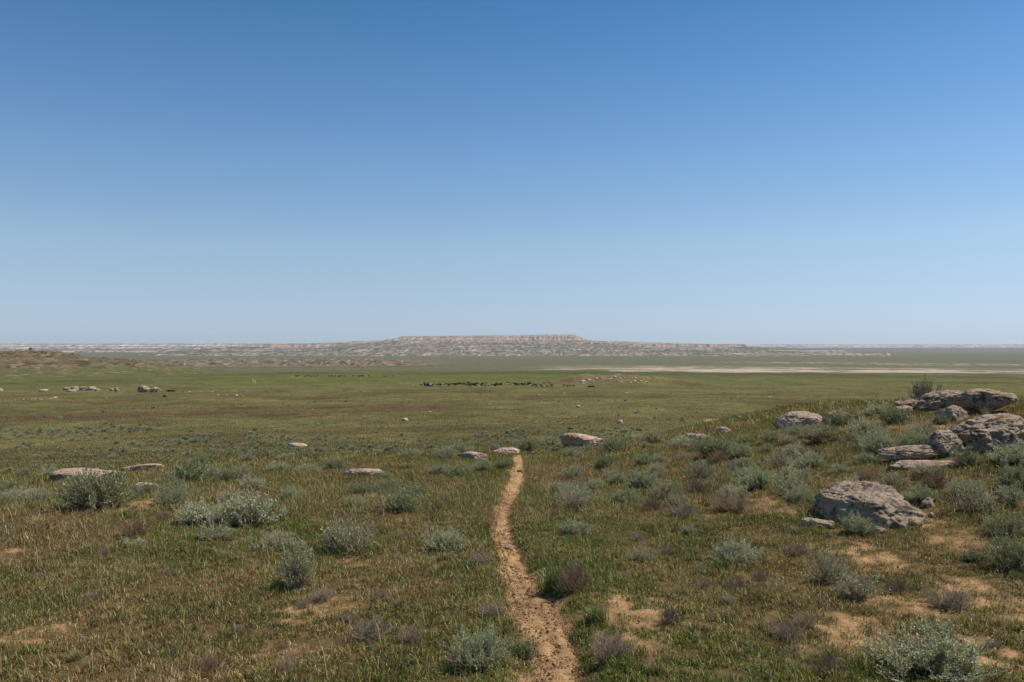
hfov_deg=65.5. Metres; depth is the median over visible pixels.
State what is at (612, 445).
sagebrush
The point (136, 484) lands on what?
boulder
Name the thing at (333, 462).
sagebrush
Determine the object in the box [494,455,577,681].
path
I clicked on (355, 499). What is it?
sagebrush
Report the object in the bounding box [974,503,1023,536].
sagebrush
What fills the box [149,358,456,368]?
ridge
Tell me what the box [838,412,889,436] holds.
sagebrush
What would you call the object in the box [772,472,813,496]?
sagebrush
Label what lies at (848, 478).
sagebrush
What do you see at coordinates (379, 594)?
dry shrub
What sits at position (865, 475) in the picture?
dry shrub
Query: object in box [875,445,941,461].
boulder
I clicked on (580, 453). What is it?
sagebrush
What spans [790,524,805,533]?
grass tussock
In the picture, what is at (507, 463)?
sagebrush
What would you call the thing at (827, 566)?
sagebrush
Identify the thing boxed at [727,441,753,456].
sagebrush
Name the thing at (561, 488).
sagebrush
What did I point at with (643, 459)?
sagebrush
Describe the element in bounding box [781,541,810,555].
dry shrub
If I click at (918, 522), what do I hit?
stone
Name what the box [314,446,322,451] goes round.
sagebrush
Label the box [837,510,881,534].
sagebrush
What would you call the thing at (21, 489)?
sagebrush
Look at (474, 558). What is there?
dry shrub
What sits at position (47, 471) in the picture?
sagebrush
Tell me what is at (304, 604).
dry shrub
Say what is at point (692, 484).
dry shrub
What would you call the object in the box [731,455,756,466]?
sagebrush
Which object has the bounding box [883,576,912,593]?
dry shrub
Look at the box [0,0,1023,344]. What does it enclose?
sky
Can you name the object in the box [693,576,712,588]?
dry shrub
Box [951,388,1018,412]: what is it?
boulder
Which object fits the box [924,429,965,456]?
boulder
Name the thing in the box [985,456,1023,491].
sagebrush
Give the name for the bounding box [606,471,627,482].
sagebrush
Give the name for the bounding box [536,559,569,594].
grass tussock
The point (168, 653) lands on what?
grass tussock
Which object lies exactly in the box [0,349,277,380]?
hill
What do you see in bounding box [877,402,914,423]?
sagebrush
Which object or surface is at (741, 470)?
sagebrush
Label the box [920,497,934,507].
boulder
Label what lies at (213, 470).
sagebrush
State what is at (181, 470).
sagebrush
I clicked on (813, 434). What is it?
sagebrush
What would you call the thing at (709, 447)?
sagebrush
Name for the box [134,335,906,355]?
mesa
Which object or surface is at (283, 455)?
sagebrush
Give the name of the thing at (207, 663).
dry shrub
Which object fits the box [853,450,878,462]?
sagebrush
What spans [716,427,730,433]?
boulder
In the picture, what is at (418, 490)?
sagebrush
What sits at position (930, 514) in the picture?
stone
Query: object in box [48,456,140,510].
sagebrush
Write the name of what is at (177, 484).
sagebrush
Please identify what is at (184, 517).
sagebrush
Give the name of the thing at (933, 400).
boulder
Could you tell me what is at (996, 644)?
dry shrub
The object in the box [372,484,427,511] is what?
sagebrush
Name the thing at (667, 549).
dry shrub
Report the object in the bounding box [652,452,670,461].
sagebrush
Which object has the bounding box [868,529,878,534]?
grass tussock
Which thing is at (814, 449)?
dry shrub
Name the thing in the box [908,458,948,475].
sagebrush
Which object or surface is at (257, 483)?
sagebrush
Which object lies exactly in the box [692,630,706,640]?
grass tussock
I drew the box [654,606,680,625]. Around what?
dry shrub
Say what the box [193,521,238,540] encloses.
sagebrush
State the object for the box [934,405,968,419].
boulder
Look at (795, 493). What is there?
sagebrush
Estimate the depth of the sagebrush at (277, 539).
6.87 m
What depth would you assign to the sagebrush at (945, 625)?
4.67 m
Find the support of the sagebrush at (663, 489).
on the ground at (852, 378)
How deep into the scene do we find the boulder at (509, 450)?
52.96 m
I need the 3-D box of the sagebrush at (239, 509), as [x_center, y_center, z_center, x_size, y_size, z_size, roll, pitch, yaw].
[-2.738,1.659,8.027,0.709,0.421,0.964,0,-1,58]
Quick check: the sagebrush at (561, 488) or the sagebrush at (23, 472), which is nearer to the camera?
the sagebrush at (561, 488)
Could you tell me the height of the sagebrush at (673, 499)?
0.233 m
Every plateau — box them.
[0,343,302,352]
[747,344,1023,349]
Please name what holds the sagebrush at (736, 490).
on the ground at (852, 378)
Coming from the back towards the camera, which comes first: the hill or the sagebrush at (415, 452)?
the hill
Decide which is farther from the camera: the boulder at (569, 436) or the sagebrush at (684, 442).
the boulder at (569, 436)
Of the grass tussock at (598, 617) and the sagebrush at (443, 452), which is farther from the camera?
the sagebrush at (443, 452)
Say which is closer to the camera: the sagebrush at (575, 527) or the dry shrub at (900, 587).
the dry shrub at (900, 587)
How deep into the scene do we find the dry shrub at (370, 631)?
4.54 m
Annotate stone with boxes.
[873,526,885,533]
[907,519,922,526]
[928,512,935,517]
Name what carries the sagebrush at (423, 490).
on the ground at (852, 378)
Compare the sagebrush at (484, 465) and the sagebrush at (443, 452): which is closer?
the sagebrush at (484, 465)
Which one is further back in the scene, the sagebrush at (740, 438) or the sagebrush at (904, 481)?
the sagebrush at (740, 438)
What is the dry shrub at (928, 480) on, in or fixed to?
on the ground at (852, 378)
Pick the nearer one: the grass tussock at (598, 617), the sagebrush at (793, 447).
the grass tussock at (598, 617)
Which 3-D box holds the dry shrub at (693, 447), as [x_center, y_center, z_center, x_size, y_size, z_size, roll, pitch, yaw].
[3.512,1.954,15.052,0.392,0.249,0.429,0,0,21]
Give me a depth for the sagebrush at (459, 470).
14.24 m
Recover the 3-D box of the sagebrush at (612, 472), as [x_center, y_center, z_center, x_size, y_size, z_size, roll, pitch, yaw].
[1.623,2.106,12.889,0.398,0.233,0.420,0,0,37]
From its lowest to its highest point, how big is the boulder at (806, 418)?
0.461 m
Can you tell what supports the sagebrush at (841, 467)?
on the ground at (852, 378)
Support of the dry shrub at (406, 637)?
on the ground at (852, 378)
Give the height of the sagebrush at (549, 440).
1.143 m
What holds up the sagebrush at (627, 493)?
on the ground at (852, 378)
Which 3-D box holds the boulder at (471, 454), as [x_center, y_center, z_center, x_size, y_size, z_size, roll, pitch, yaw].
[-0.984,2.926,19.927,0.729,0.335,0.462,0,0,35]
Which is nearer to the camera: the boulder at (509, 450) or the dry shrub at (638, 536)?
the dry shrub at (638, 536)
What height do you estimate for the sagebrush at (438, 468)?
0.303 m
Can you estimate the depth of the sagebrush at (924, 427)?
10.95 m
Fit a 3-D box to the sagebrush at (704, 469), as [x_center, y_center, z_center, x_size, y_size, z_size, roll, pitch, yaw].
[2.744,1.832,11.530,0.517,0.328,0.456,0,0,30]
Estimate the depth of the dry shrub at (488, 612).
4.97 m
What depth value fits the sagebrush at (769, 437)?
13.65 m
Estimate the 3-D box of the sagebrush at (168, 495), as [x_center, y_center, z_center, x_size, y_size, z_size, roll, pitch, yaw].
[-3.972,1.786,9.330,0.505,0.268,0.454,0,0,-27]
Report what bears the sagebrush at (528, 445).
on the ground at (852, 378)
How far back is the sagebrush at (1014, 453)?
8.80 m
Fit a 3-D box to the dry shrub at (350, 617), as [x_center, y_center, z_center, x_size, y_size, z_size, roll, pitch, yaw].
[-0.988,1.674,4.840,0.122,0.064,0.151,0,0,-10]
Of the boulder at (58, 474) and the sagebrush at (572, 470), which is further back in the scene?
the boulder at (58, 474)
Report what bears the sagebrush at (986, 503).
on the ground at (852, 378)
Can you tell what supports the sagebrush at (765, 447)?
on the ground at (852, 378)
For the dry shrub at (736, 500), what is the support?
on the ground at (852, 378)
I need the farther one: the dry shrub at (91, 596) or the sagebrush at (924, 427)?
the sagebrush at (924, 427)
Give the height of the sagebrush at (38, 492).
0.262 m
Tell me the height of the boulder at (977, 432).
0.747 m
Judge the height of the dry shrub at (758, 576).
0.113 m
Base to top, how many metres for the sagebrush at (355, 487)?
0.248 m
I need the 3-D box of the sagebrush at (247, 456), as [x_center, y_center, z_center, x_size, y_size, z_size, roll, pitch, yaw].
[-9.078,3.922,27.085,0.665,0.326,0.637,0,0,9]
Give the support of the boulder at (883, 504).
on the ground at (852, 378)
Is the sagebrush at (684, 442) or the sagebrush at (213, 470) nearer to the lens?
the sagebrush at (213, 470)
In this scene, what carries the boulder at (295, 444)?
on the ground at (852, 378)
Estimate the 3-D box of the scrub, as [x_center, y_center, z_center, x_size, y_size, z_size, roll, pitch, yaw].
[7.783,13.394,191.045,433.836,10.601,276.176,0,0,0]
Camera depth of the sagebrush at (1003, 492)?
7.58 m
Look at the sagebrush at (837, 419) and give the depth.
13.68 m
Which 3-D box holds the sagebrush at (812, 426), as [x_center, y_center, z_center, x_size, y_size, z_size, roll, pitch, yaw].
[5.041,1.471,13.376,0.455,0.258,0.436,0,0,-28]
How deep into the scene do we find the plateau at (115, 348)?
8413.75 m
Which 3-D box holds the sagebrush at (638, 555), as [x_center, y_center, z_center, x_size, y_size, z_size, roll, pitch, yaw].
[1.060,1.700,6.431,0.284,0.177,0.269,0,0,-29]
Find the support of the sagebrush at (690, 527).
on the ground at (852, 378)
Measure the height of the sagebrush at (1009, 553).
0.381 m
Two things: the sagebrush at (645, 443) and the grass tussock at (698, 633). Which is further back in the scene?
the sagebrush at (645, 443)
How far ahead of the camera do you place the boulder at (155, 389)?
249.93 m
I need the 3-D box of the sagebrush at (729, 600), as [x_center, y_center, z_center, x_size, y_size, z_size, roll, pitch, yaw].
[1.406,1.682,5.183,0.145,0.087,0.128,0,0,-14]
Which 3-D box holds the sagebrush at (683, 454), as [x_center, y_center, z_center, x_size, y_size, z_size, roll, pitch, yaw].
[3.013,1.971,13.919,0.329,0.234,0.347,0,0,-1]
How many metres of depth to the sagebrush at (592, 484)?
12.11 m
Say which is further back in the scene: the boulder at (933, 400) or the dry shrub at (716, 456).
the boulder at (933, 400)
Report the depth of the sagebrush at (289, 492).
9.85 m
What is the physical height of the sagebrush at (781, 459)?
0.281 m
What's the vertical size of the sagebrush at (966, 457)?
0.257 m
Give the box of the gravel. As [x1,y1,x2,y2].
[9,466,1018,681]
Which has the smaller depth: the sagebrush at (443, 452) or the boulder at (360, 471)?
the boulder at (360, 471)
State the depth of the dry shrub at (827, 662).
4.02 m
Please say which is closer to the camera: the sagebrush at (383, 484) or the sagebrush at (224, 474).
the sagebrush at (383, 484)
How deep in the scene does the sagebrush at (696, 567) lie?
6.05 m
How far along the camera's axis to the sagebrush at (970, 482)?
7.93 m
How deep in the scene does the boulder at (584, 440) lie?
71.17 m
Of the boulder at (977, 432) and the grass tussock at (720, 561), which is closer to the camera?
the grass tussock at (720, 561)
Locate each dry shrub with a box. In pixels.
[29,571,48,579]
[79,589,99,600]
[94,544,113,555]
[115,517,151,536]
[151,510,168,521]
[156,565,172,576]
[185,648,226,676]
[226,623,246,635]
[267,652,300,672]
[294,599,311,609]
[308,583,336,602]
[340,611,398,642]
[340,612,358,622]
[367,587,392,599]
[396,618,424,644]
[467,550,498,563]
[479,599,507,615]
[552,557,594,593]
[556,470,575,480]
[578,627,632,663]
[595,446,608,455]
[627,530,647,541]
[633,496,665,511]
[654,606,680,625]
[661,544,674,554]
[663,498,702,516]
[679,477,712,492]
[689,440,701,450]
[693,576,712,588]
[705,449,733,461]
[706,487,759,511]
[722,459,749,471]
[722,576,751,589]
[746,569,774,581]
[767,615,805,641]
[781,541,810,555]
[790,611,820,627]
[796,444,826,455]
[801,647,849,674]
[818,530,835,538]
[851,465,880,479]
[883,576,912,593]
[917,470,952,487]
[918,580,979,611]
[985,636,1005,649]
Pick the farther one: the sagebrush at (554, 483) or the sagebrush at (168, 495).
the sagebrush at (554, 483)
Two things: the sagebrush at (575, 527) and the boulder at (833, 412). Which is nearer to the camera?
the sagebrush at (575, 527)
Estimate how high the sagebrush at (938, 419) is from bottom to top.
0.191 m
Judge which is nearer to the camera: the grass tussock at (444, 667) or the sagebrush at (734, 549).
the grass tussock at (444, 667)
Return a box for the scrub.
[0,384,998,456]
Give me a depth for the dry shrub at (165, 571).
6.02 m
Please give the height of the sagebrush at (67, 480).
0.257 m
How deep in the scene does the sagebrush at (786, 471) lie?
9.72 m
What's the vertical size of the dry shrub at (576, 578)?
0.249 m
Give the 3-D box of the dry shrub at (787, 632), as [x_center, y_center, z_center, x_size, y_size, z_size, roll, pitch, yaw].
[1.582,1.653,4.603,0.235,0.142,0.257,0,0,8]
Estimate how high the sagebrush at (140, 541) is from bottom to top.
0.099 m
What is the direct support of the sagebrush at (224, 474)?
on the ground at (852, 378)
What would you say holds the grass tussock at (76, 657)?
on the ground at (852, 378)
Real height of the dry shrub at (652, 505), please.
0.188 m
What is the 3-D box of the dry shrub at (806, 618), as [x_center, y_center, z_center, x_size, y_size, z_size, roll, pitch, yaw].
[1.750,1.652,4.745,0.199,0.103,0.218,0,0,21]
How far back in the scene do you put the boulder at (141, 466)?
23.30 m
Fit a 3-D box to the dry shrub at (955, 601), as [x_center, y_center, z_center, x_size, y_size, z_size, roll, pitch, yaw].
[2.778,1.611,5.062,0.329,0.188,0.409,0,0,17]
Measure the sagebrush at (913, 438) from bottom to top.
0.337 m
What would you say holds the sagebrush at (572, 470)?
on the ground at (852, 378)
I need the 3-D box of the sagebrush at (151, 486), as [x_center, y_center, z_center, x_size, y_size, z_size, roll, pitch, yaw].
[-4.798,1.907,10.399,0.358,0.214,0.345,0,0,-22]
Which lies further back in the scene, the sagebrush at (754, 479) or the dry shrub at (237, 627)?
the sagebrush at (754, 479)
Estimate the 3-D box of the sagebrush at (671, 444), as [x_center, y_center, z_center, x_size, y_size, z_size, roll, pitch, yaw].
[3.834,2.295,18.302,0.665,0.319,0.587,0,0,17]
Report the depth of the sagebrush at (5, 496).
11.27 m
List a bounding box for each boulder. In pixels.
[49,467,121,480]
[86,386,96,389]
[120,463,163,470]
[129,482,157,492]
[137,385,150,391]
[149,387,160,392]
[287,443,306,446]
[342,468,383,476]
[457,451,486,458]
[493,447,519,453]
[559,433,577,440]
[560,433,603,445]
[685,433,710,440]
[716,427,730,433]
[772,411,822,428]
[801,517,835,528]
[813,481,928,529]
[822,410,853,422]
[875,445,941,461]
[887,460,957,469]
[893,405,913,411]
[894,399,917,406]
[913,390,962,411]
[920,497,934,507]
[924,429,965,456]
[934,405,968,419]
[944,413,1023,453]
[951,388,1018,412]
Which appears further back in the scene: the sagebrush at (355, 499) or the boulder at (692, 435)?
the boulder at (692, 435)
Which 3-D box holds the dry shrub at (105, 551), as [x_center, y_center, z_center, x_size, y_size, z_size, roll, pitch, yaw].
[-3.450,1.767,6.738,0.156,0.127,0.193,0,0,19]
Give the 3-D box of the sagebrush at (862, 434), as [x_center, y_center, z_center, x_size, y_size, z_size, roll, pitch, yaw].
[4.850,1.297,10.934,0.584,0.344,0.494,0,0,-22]
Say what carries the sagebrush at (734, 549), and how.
on the ground at (852, 378)
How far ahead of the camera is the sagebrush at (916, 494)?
7.90 m
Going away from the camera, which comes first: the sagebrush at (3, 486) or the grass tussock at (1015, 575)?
the grass tussock at (1015, 575)
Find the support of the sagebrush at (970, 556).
on the ground at (852, 378)
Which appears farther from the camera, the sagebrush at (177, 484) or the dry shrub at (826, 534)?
the sagebrush at (177, 484)
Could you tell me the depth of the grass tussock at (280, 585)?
5.61 m
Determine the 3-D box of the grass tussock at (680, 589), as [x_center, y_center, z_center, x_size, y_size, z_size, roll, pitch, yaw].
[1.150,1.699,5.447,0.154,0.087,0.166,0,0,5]
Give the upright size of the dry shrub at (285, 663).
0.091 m
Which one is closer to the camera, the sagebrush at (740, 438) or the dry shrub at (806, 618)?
the dry shrub at (806, 618)
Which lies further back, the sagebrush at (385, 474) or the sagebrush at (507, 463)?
the sagebrush at (507, 463)
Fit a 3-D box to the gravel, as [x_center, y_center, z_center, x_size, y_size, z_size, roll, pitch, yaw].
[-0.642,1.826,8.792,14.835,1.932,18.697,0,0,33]
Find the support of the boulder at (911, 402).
on the ground at (852, 378)
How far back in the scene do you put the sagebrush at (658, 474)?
12.13 m
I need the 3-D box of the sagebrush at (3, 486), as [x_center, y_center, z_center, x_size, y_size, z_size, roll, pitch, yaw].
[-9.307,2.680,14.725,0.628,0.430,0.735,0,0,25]
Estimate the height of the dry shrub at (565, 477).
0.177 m
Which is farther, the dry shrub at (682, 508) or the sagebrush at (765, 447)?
the sagebrush at (765, 447)
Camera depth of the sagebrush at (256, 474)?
12.28 m
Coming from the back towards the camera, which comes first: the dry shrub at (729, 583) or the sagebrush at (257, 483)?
the sagebrush at (257, 483)
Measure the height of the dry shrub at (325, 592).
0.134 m
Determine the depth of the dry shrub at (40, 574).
5.96 m
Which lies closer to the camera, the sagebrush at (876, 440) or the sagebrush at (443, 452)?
the sagebrush at (876, 440)
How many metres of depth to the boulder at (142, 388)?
248.73 m
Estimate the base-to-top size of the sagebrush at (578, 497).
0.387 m
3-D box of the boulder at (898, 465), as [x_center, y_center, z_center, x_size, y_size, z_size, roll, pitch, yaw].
[4.805,1.461,9.209,0.929,0.158,0.427,0,0,9]
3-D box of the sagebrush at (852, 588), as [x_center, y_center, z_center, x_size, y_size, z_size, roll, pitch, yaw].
[2.334,1.615,5.350,0.410,0.244,0.347,0,0,-30]
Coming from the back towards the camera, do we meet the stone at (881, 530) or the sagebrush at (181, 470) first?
the sagebrush at (181, 470)
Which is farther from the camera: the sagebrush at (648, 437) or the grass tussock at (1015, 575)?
the sagebrush at (648, 437)
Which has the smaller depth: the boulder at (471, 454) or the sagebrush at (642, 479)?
the sagebrush at (642, 479)
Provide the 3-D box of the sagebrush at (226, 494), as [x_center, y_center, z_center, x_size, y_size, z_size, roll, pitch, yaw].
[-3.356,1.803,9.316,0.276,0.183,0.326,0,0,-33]
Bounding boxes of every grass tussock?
[64,649,84,661]
[160,644,180,657]
[270,577,285,590]
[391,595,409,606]
[430,658,458,673]
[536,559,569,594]
[580,601,621,626]
[639,656,666,677]
[673,583,687,593]
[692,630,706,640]
[711,556,733,569]
[750,589,764,600]
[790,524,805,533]
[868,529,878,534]
[1007,568,1023,579]
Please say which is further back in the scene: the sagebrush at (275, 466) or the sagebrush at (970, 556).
the sagebrush at (275, 466)
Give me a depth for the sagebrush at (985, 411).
11.93 m
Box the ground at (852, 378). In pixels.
[0,350,1023,681]
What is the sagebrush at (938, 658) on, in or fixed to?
on the ground at (852, 378)
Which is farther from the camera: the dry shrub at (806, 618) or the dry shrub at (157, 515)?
the dry shrub at (157, 515)
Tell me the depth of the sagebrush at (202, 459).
25.21 m
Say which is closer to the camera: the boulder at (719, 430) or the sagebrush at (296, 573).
the sagebrush at (296, 573)
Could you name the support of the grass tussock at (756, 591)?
on the ground at (852, 378)
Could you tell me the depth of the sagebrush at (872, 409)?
14.21 m
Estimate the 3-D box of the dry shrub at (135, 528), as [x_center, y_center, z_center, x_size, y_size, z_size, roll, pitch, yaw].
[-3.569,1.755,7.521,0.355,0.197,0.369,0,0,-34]
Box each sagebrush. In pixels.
[0,475,30,493]
[0,489,24,502]
[1,481,46,497]
[12,484,51,500]
[14,467,33,476]
[34,464,60,475]
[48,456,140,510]
[60,474,83,483]
[120,535,151,545]
[129,479,157,494]
[151,483,193,504]
[157,457,211,481]
[157,472,190,491]
[171,497,226,523]
[188,487,289,526]
[189,453,210,464]
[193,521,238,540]
[201,463,220,478]
[212,463,244,480]
[214,490,234,502]
[218,546,233,557]
[232,464,249,474]
[236,474,270,489]
[237,452,254,460]
[244,470,269,481]
[249,528,298,551]
[263,459,293,470]
[265,531,317,589]
[276,452,293,458]
[277,484,305,500]
[295,462,320,472]
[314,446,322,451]
[316,509,381,553]
[321,453,349,467]
[342,493,372,507]
[343,478,375,493]
[367,476,400,492]
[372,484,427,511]
[376,470,391,477]
[389,480,427,500]
[398,445,424,455]
[400,480,430,494]
[421,460,446,473]
[422,525,469,552]
[427,445,457,458]
[438,621,516,671]
[440,461,472,476]
[444,439,473,452]
[470,457,494,470]
[494,454,514,468]
[508,632,539,659]
[517,435,537,450]
[537,433,561,444]
[547,478,574,491]
[548,482,593,502]
[555,478,599,510]
[556,515,595,534]
[557,463,586,476]
[561,448,576,455]
[574,448,587,456]
[580,477,609,489]
[591,453,614,467]
[597,435,631,452]
[602,465,622,476]
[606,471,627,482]
[610,486,639,501]
[622,467,664,487]
[624,541,658,561]
[632,451,656,464]
[638,430,666,442]
[639,441,652,446]
[646,461,665,471]
[646,466,665,478]
[646,476,683,499]
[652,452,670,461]
[664,490,691,506]
[666,435,681,446]
[669,434,704,448]
[676,449,692,459]
[679,521,699,533]
[684,455,718,477]
[687,562,706,574]
[693,434,739,455]
[707,531,766,564]
[716,482,757,497]
[717,594,738,605]
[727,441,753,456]
[727,465,752,475]
[728,459,787,489]
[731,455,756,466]
[735,433,752,441]
[757,442,773,451]
[759,428,782,442]
[760,447,795,467]
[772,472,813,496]
[776,464,822,480]
[777,419,805,436]
[778,431,796,443]
[781,441,809,454]
[781,446,825,467]
[782,483,815,502]
[797,419,845,441]
[798,423,823,433]
[803,542,850,583]
[823,409,853,425]
[824,463,849,472]
[826,561,893,601]
[833,472,862,483]
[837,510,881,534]
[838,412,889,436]
[843,426,880,446]
[852,614,1008,681]
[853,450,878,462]
[857,425,904,452]
[859,400,895,416]
[873,468,913,487]
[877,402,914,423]
[896,425,928,445]
[896,484,942,502]
[903,417,941,434]
[907,374,941,399]
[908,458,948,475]
[928,411,950,423]
[932,616,959,632]
[942,477,992,494]
[943,478,1005,513]
[949,442,984,464]
[959,547,987,562]
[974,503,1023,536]
[976,526,1023,572]
[979,407,992,413]
[985,440,1023,463]
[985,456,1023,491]
[990,480,1023,503]
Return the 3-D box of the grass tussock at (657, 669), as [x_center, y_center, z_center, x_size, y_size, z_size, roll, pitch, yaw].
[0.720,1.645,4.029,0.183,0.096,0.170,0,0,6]
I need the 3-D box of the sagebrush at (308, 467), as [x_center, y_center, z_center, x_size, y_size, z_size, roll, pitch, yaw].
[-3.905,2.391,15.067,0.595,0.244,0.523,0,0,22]
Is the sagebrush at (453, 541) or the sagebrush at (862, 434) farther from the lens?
the sagebrush at (862, 434)
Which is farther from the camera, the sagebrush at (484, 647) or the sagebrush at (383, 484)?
the sagebrush at (383, 484)
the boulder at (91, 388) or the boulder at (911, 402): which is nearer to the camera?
the boulder at (911, 402)
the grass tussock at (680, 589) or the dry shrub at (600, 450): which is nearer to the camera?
the grass tussock at (680, 589)
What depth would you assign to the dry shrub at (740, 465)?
11.44 m
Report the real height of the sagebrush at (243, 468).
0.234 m
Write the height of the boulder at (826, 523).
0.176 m
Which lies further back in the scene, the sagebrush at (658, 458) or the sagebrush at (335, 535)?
the sagebrush at (658, 458)
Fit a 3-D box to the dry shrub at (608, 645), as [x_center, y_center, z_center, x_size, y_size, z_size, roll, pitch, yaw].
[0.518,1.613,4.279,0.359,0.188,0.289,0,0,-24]
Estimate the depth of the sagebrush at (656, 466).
12.71 m
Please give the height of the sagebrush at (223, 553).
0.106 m
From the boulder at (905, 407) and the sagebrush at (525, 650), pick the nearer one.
the sagebrush at (525, 650)
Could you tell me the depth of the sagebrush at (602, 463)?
14.65 m
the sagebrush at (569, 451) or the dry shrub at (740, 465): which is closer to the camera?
the dry shrub at (740, 465)
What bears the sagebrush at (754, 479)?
on the ground at (852, 378)
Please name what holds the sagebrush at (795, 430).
on the ground at (852, 378)
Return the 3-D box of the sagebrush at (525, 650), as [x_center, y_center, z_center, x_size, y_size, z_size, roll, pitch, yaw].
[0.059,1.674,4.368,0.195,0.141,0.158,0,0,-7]
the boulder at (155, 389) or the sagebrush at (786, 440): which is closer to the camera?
the sagebrush at (786, 440)
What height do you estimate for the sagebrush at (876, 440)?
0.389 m
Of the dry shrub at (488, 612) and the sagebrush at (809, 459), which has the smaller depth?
the dry shrub at (488, 612)
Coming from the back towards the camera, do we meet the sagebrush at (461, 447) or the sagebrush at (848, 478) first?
the sagebrush at (461, 447)

